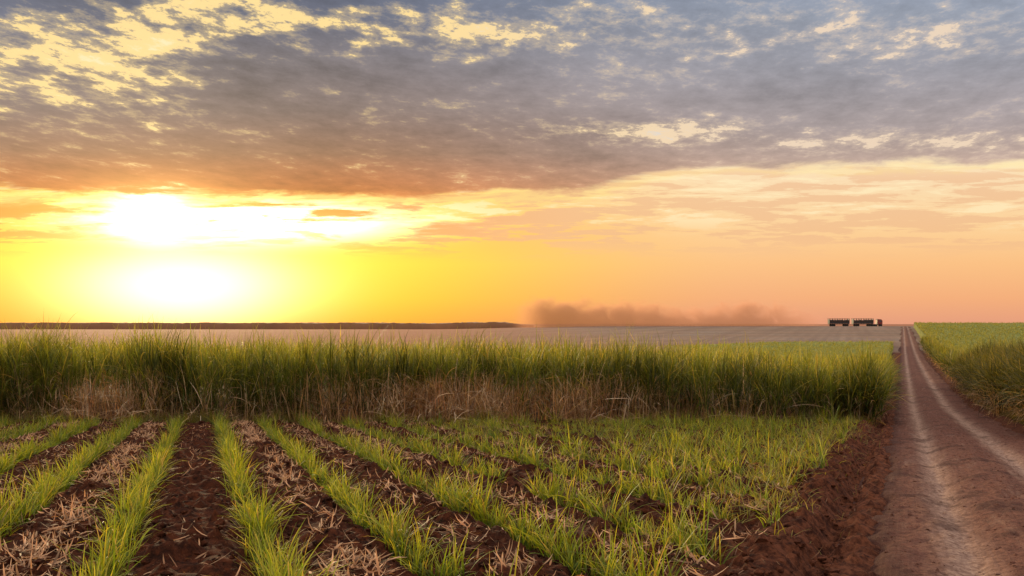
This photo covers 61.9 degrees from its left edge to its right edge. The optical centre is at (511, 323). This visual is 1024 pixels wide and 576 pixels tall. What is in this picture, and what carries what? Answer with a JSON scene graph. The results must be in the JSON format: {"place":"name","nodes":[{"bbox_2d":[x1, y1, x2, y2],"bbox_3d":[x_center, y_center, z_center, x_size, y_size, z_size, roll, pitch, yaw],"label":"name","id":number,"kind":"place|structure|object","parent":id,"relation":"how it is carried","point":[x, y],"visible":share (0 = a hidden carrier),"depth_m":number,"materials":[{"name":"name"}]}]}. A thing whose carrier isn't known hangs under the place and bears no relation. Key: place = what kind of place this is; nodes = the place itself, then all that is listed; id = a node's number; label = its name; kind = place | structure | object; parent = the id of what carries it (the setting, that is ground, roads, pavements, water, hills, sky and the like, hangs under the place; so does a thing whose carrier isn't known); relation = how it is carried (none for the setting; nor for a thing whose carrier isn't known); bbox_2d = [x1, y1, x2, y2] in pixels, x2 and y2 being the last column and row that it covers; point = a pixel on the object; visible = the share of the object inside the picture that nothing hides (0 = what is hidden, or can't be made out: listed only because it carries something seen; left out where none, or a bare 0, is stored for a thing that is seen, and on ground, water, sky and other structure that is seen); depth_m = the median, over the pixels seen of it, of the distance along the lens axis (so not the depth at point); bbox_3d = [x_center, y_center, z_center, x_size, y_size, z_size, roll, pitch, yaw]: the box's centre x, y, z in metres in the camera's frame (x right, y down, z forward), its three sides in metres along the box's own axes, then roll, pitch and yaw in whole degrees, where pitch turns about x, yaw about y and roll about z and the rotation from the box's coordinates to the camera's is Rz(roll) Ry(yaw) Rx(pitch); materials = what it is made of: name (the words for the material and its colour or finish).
{"place":"outdoors","nodes":[
{"label":"outdoors","id":0,"kind":"place"},
{"bbox_2d":[0,313,915,426],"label":"sugarcane field","id":1,"kind":"structure","parent":0,"point":[861,383],"depth_m":31.00,"materials":[{"name":"plant"}]},
{"bbox_2d":[0,324,1023,575],"bbox_3d":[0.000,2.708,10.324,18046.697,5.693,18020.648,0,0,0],"label":"ground","id":2,"kind":"structure","parent":0,"point":[858,550],"depth_m":13.11,"materials":[{"name":"red soil"}]},
{"bbox_2d":[0,322,533,328],"bbox_3d":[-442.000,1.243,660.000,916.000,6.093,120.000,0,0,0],"label":"tree line","id":3,"kind":"object","parent":2,"relation":"on","point":[300,325],"visible":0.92,"depth_m":600.31,"materials":[{"name":"plant"}]},
{"bbox_2d":[0,402,861,575],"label":"young sugarcane rows","id":4,"kind":"object","parent":2,"relation":"on","point":[138,502],"visible":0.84,"depth_m":12.55,"materials":[{"name":"plant"}]},
{"bbox_2d":[0,353,877,575],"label":"straw litter","id":5,"kind":"object","parent":2,"relation":"on","point":[116,470],"visible":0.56,"depth_m":15.14,"materials":[{"name":"beige plant"}]},
{"bbox_2d":[0,420,877,575],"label":"soil clods","id":6,"kind":"object","parent":2,"relation":"on","point":[746,557],"visible":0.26,"depth_m":9.49,"materials":[{"name":"brown soil"}]},
{"bbox_2d":[828,318,882,325],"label":"sugarcane truck","id":7,"kind":"object","parent":2,"relation":"on","point":[879,322],"visible":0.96,"depth_m":423.77,"materials":[{"name":"metal"}]},
{"bbox_2d":[916,333,1023,427],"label":"roadside sugarcane","id":8,"kind":"object","parent":2,"relation":"on","point":[990,376],"visible":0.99,"depth_m":39.50,"materials":[{"name":"plant"}]},
{"bbox_2d":[0,384,1023,562],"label":"margin grass","id":9,"kind":"structure","parent":0,"point":[466,421],"depth_m":23.06,"materials":[{"name":"plant"}]},
{"bbox_2d":[0,0,1023,323],"label":"sky","id":10,"kind":"structure","parent":0,"point":[178,161],"materials":[{"name":"orange"}]},
{"bbox_2d":[649,341,893,385],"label":"distant sugarcane field","id":11,"kind":"structure","parent":0,"point":[836,345],"depth_m":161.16,"materials":[{"name":"plant"}]},
{"bbox_2d":[835,326,1023,575],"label":"dirt road","id":12,"kind":"structure","parent":0,"point":[935,401],"depth_m":13.46,"materials":[{"name":"brown soil"}]},
{"bbox_2d":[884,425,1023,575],"bbox_3d":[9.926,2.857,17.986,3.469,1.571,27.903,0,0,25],"label":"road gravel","id":13,"kind":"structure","parent":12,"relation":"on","point":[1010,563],"depth_m":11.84,"materials":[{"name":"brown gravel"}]},
{"bbox_2d":[914,323,1023,349],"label":"distant sugarcane field","id":14,"kind":"structure","parent":0,"point":[919,331],"depth_m":231.25,"materials":[{"name":"plant"}]},
{"bbox_2d":[641,321,1023,360],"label":"sugarcane leaf tops","id":15,"kind":"object","parent":14,"relation":"on","point":[933,331],"visible":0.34,"depth_m":167.91,"materials":[{"name":"plant"}]}
]}

